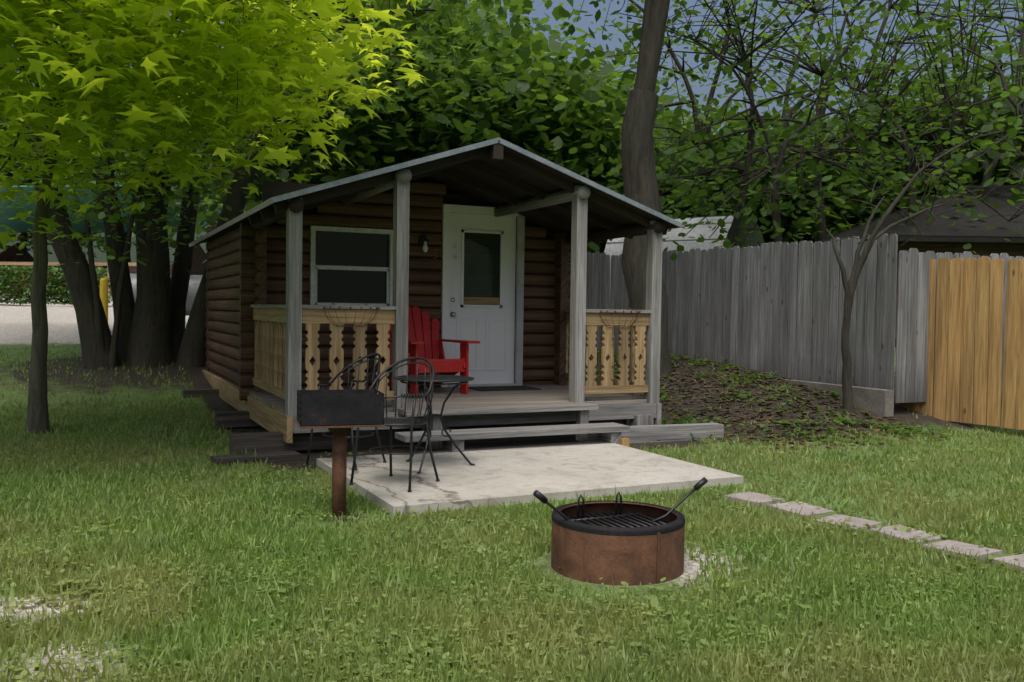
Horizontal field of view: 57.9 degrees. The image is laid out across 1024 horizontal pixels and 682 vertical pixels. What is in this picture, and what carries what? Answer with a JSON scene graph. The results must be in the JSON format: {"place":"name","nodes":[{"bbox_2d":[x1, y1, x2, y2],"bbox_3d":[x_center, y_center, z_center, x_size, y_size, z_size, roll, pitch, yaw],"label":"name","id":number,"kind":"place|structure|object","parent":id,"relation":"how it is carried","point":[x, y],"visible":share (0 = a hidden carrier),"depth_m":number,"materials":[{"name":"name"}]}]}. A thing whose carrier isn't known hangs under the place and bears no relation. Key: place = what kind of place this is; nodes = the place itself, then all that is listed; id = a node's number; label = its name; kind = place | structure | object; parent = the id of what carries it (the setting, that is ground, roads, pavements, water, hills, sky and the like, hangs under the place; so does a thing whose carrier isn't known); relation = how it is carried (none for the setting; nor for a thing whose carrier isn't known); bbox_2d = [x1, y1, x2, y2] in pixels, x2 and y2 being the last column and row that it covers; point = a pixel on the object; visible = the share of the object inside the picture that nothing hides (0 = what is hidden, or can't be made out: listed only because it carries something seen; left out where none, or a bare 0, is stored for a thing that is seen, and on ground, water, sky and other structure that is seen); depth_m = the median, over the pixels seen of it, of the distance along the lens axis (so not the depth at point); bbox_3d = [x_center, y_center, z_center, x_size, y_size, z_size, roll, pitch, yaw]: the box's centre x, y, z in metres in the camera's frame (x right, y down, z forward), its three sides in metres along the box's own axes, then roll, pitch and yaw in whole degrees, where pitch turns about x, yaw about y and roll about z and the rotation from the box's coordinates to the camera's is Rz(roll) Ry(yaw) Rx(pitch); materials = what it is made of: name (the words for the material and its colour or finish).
{"place":"outdoors","nodes":[
{"label":"outdoors","id":0,"kind":"place"},
{"bbox_2d":[0,344,1023,681],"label":"lawn grass","id":1,"kind":"structure","parent":0,"point":[164,524],"depth_m":4.43,"materials":[{"name":"green plant"}]},
{"bbox_2d":[0,160,1023,681],"bbox_3d":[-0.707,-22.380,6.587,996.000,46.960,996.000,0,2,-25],"label":"ground","id":2,"kind":"structure","parent":0,"point":[16,326],"depth_m":9.67,"materials":[{"name":"green plant"}]},
{"bbox_2d":[0,117,47,243],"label":"forest tree","id":3,"kind":"object","parent":2,"relation":"on","point":[11,178],"visible":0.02,"depth_m":62.26,"materials":[{"name":"green plant"}]},
{"bbox_2d":[0,265,112,304],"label":"hedge","id":4,"kind":"object","parent":2,"relation":"on","point":[57,276],"visible":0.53,"depth_m":39.75,"materials":[{"name":"green plant"}]},
{"bbox_2d":[0,89,123,251],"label":"forest tree","id":5,"kind":"object","parent":2,"relation":"on","point":[24,235],"visible":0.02,"depth_m":64.47,"materials":[{"name":"green plant"}]},
{"bbox_2d":[100,278,111,332],"bbox_3d":[-8.002,-0.649,18.140,0.360,1.190,0.351,0,2,-25],"label":"bollard","id":6,"kind":"object","parent":2,"relation":"on","point":[104,290],"visible":0.47,"depth_m":18.07,"materials":[{"name":"yellow paint"}]},
{"bbox_2d":[0,185,220,299],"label":"lodge","id":7,"kind":"structure","parent":2,"relation":"on","point":[9,256],"depth_m":58.40,"materials":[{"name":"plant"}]},
{"bbox_2d":[9,100,222,262],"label":"forest tree","id":8,"kind":"object","parent":2,"relation":"on","point":[94,233],"visible":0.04,"depth_m":64.80,"materials":[{"name":"green plant"}]},
{"bbox_2d":[0,59,273,368],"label":"tree","id":9,"kind":"object","parent":2,"relation":"on","point":[98,207],"visible":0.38,"depth_m":13.18,"materials":[{"name":"green plant"}]},
{"bbox_2d":[130,268,202,314],"bbox_3d":[-7.128,-0.885,19.000,1.962,1.270,0.840,0,2,-14],"label":"propane tank","id":10,"kind":"object","parent":2,"relation":"on","point":[194,283],"depth_m":18.76,"materials":[{"name":"metal"}]},
{"bbox_2d":[123,10,253,250],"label":"forest tree","id":11,"kind":"object","parent":2,"relation":"on","point":[175,228],"visible":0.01,"depth_m":56.46,"materials":[{"name":"green plant"}]},
{"bbox_2d":[0,0,423,433],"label":"young maple tree","id":12,"kind":"object","parent":2,"relation":"on","point":[140,40],"visible":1,"depth_m":7.48,"materials":[{"name":"green plant"}]},
{"bbox_2d":[204,122,280,212],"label":"forest tree","id":13,"kind":"object","parent":2,"relation":"on","point":[210,201],"depth_m":43.78,"materials":[{"name":"green plant"}]},
{"bbox_2d":[182,389,331,465],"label":"cabin support ties","id":14,"kind":"object","parent":2,"relation":"on","point":[268,444],"visible":0.62,"depth_m":8.06,"materials":[{"name":"brown wood"}]},
{"bbox_2d":[0,0,553,368],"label":"tree","id":15,"kind":"object","parent":2,"relation":"on","point":[154,332],"visible":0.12,"depth_m":13.63,"materials":[{"name":"green plant"}]},
{"bbox_2d":[112,0,587,262],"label":"forest tree","id":16,"kind":"object","parent":2,"relation":"on","point":[350,148],"visible":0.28,"depth_m":20.70,"materials":[{"name":"green plant"}]},
{"bbox_2d":[296,389,423,516],"bbox_3d":[-0.954,0.752,5.812,0.769,0.870,0.350,0,2,-17],"label":"pedestal grill","id":17,"kind":"object","parent":2,"relation":"on","point":[339,414],"visible":0.99,"depth_m":5.65,"materials":[{"name":"metal"}]},
{"bbox_2d":[230,0,526,182],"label":"forest tree","id":18,"kind":"object","parent":2,"relation":"on","point":[467,6],"visible":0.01,"depth_m":33.92,"materials":[{"name":"green plant"}]},
{"bbox_2d":[243,0,598,211],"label":"forest tree","id":19,"kind":"object","parent":2,"relation":"on","point":[502,12],"visible":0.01,"depth_m":29.36,"materials":[{"name":"green plant"}]},
{"bbox_2d":[189,137,723,451],"bbox_3d":[-1.245,-0.553,11.483,4.556,2.896,7.075,0,2,-25],"label":"cabin","id":20,"kind":"object","parent":2,"relation":"on","point":[484,243],"visible":0.94,"depth_m":9.84,"materials":[{"name":"brown wood"}]},
{"bbox_2d":[323,303,379,325],"bbox_3d":[-1.406,-0.233,8.161,0.512,0.206,0.249,0,2,-25],"label":"rail planter","id":21,"kind":"object","parent":20,"relation":"attached to","point":[350,307],"visible":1,"depth_m":8.08,"materials":[{"name":"metal"}]},
{"bbox_2d":[387,305,479,394],"bbox_3d":[-0.958,0.111,10.058,0.840,1.002,1.003,0,2,-33],"label":"adirondack chair","id":22,"kind":"object","parent":20,"relation":"on","point":[419,333],"visible":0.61,"depth_m":10.13,"materials":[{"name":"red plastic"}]},
{"bbox_2d":[599,307,640,327],"bbox_3d":[1.105,-0.237,9.331,0.473,0.206,0.249,0,2,-25],"label":"rail planter","id":23,"kind":"object","parent":20,"relation":"attached to","point":[638,312],"visible":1,"depth_m":9.28,"materials":[{"name":"metal"}]},
{"bbox_2d":[422,0,582,63],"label":"forest tree","id":24,"kind":"object","parent":2,"relation":"on","point":[492,17],"depth_m":52.46,"materials":[{"name":"green plant"}]},
{"bbox_2d":[335,5,681,252],"bbox_3d":[-0.054,-4.093,23.709,8.987,7.874,7.593,0,2,-25],"label":"forest tree","id":25,"kind":"object","parent":2,"relation":"on","point":[527,123],"visible":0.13,"depth_m":21.12,"materials":[{"name":"green plant"}]},
{"bbox_2d":[0,418,1023,681],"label":"lawn clover","id":26,"kind":"object","parent":2,"relation":"on","point":[394,634],"visible":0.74,"depth_m":3.92,"materials":[{"name":"green plant"}]},
{"bbox_2d":[317,440,743,514],"bbox_3d":[0.064,1.053,7.351,2.820,0.115,2.150,0,2,-25],"label":"concrete pad","id":27,"kind":"object","parent":2,"relation":"on","point":[523,473],"visible":0.71,"depth_m":6.98,"materials":[{"name":"beige concrete"}]},
{"bbox_2d":[305,353,386,469],"bbox_3d":[-1.285,0.532,7.327,0.487,0.890,0.515,2,2,24],"label":"garden chair","id":28,"kind":"object","parent":27,"relation":"on","point":[373,371],"visible":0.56,"depth_m":7.20,"materials":[{"name":"metal"}]},
{"bbox_2d":[349,357,439,491],"bbox_3d":[-0.797,0.564,6.550,0.515,0.890,0.487,2,2,28],"label":"garden chair","id":29,"kind":"object","parent":27,"relation":"on","point":[412,421],"visible":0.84,"depth_m":6.60,"materials":[{"name":"metal"}]},
{"bbox_2d":[394,375,474,473],"bbox_3d":[-0.607,0.640,7.272,0.645,0.712,0.631,0,2,-25],"label":"bistro table","id":30,"kind":"object","parent":27,"relation":"on","point":[446,378],"visible":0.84,"depth_m":7.27,"materials":[{"name":"metal"}]},
{"bbox_2d":[362,14,701,253],"bbox_3d":[0.571,-4.008,23.238,9.826,7.725,7.730,0,2,-25],"label":"forest tree","id":31,"kind":"object","parent":2,"relation":"on","point":[564,101],"visible":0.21,"depth_m":21.33,"materials":[{"name":"green plant"}]},
{"bbox_2d":[427,32,682,159],"bbox_3d":[0.772,-5.348,31.355,11.304,9.672,9.079,0,2,-25],"label":"forest tree","id":32,"kind":"object","parent":2,"relation":"on","point":[599,47],"depth_m":29.31,"materials":[{"name":"green plant"}]},
{"bbox_2d":[497,0,700,380],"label":"tree","id":33,"kind":"object","parent":2,"relation":"on","point":[640,183],"visible":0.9,"depth_m":12.67,"materials":[{"name":"brown plant"}]},
{"bbox_2d":[533,477,707,585],"bbox_3d":[0.551,0.955,4.655,0.733,0.484,0.751,2,2,22],"label":"fire ring","id":34,"kind":"object","parent":2,"relation":"on","point":[631,543],"visible":0.94,"depth_m":4.45,"materials":[{"name":"metal"}]},
{"bbox_2d":[548,44,719,156],"bbox_3d":[3.100,-6.958,40.746,12.268,11.791,10.936,0,2,-25],"label":"forest tree","id":35,"kind":"object","parent":2,"relation":"on","point":[663,81],"visible":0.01,"depth_m":38.84,"materials":[{"name":"green plant"}]},
{"bbox_2d":[657,96,686,142],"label":"forest tree","id":36,"kind":"object","parent":2,"relation":"on","point":[676,97],"depth_m":64.14,"materials":[{"name":"green plant"}]},
{"bbox_2d":[604,215,763,283],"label":"building","id":37,"kind":"structure","parent":2,"relation":"on","point":[614,247],"depth_m":18.16,"materials":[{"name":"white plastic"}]},
{"bbox_2d":[572,82,877,279],"bbox_3d":[5.317,-2.875,22.246,7.920,5.840,6.841,0,2,-25],"label":"forest tree","id":38,"kind":"object","parent":2,"relation":"on","point":[725,145],"visible":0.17,"depth_m":20.60,"materials":[{"name":"green plant"}]},
{"bbox_2d":[657,92,808,182],"bbox_3d":[8.450,-4.961,34.730,9.649,8.557,8.709,0,2,-25],"label":"forest tree","id":39,"kind":"object","parent":2,"relation":"on","point":[735,108],"depth_m":33.23,"materials":[{"name":"green plant"}]},
{"bbox_2d":[532,0,961,215],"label":"fence row tree","id":40,"kind":"object","parent":2,"relation":"on","point":[669,44],"visible":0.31,"depth_m":21.36,"materials":[{"name":"green plant"}]},
{"bbox_2d":[568,347,951,444],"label":"bank weeds","id":41,"kind":"object","parent":2,"relation":"on","point":[836,420],"visible":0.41,"depth_m":10.27,"materials":[{"name":"green plant"}]},
{"bbox_2d":[545,0,977,247],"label":"fence row tree","id":42,"kind":"object","parent":2,"relation":"on","point":[749,162],"visible":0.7,"depth_m":16.69,"materials":[{"name":"green plant"}]},
{"bbox_2d":[589,349,950,451],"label":"leaf litter","id":43,"kind":"object","parent":2,"relation":"on","point":[772,436],"visible":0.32,"depth_m":10.63,"materials":[{"name":"brown plant"}]},
{"bbox_2d":[568,233,1023,416],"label":"old fence","id":44,"kind":"object","parent":2,"relation":"on","point":[728,305],"visible":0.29,"depth_m":11.94,"materials":[{"name":"grey wood"}]},
{"bbox_2d":[589,0,1023,260],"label":"fence row tree","id":45,"kind":"object","parent":2,"relation":"on","point":[773,170],"visible":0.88,"depth_m":15.11,"materials":[{"name":"green plant"}]},
{"bbox_2d":[653,0,972,144],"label":"fence row tree","id":46,"kind":"object","parent":2,"relation":"on","point":[790,113],"visible":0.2,"depth_m":26.70,"materials":[{"name":"green plant"}]},
{"bbox_2d":[654,0,1023,242],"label":"fence row tree","id":47,"kind":"object","parent":2,"relation":"on","point":[821,225],"visible":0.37,"depth_m":18.99,"materials":[{"name":"green plant"}]},
{"bbox_2d":[676,0,1023,346],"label":"fence row tree","id":48,"kind":"object","parent":2,"relation":"on","point":[912,167],"visible":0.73,"depth_m":15.77,"materials":[{"name":"green plant"}]},
{"bbox_2d":[708,0,1019,218],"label":"fence row tree","id":49,"kind":"object","parent":2,"relation":"on","point":[881,30],"visible":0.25,"depth_m":23.68,"materials":[{"name":"green plant"}]},
{"bbox_2d":[788,105,940,223],"bbox_3d":[11.964,-4.245,32.304,9.045,7.628,8.110,0,2,-25],"label":"forest tree","id":50,"kind":"object","parent":2,"relation":"on","point":[829,120],"depth_m":31.04,"materials":[{"name":"green plant"}]},
{"bbox_2d":[724,492,1023,570],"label":"stepping stones","id":51,"kind":"object","parent":2,"relation":"on","point":[754,497],"visible":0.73,"depth_m":5.52,"materials":[{"name":"grey stone"}]},
{"bbox_2d":[762,0,1023,223],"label":"fence row tree","id":52,"kind":"object","parent":2,"relation":"on","point":[989,173],"visible":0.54,"depth_m":17.85,"materials":[{"name":"green plant"}]},
{"bbox_2d":[783,23,1023,240],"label":"forest tree","id":53,"kind":"object","parent":2,"relation":"on","point":[990,156],"visible":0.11,"depth_m":19.57,"materials":[{"name":"green plant"}]},
{"bbox_2d":[789,184,1023,339],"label":"neighbour shed","id":54,"kind":"structure","parent":2,"relation":"on","point":[977,236],"depth_m":16.02,"materials":[{"name":"grey wood"}]},
{"bbox_2d":[819,0,1023,231],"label":"fence row tree","id":55,"kind":"object","parent":2,"relation":"on","point":[1017,124],"visible":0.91,"depth_m":14.58,"materials":[{"name":"green plant"}]},
{"bbox_2d":[826,122,1016,414],"bbox_3d":[4.874,-0.703,10.543,2.454,3.398,1.262,1,2,-8],"label":"bare sapling","id":56,"kind":"object","parent":2,"relation":"on","point":[850,285],"visible":0.98,"depth_m":10.51,"materials":[{"name":"brown plant"}]},
{"bbox_2d":[836,0,1023,127],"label":"fence row tree","id":57,"kind":"object","parent":2,"relation":"on","point":[987,46],"visible":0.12,"depth_m":25.42,"materials":[{"name":"green plant"}]},
{"bbox_2d":[896,257,1023,429],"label":"wooden fence","id":58,"kind":"object","parent":2,"relation":"on","point":[981,298],"visible":0.76,"depth_m":10.42,"materials":[{"name":"brown wood"}]},
{"bbox_2d":[12,0,1022,145],"label":"sky","id":59,"kind":"structure","parent":0,"point":[585,22],"materials":[{"name":"blue"}]}
]}

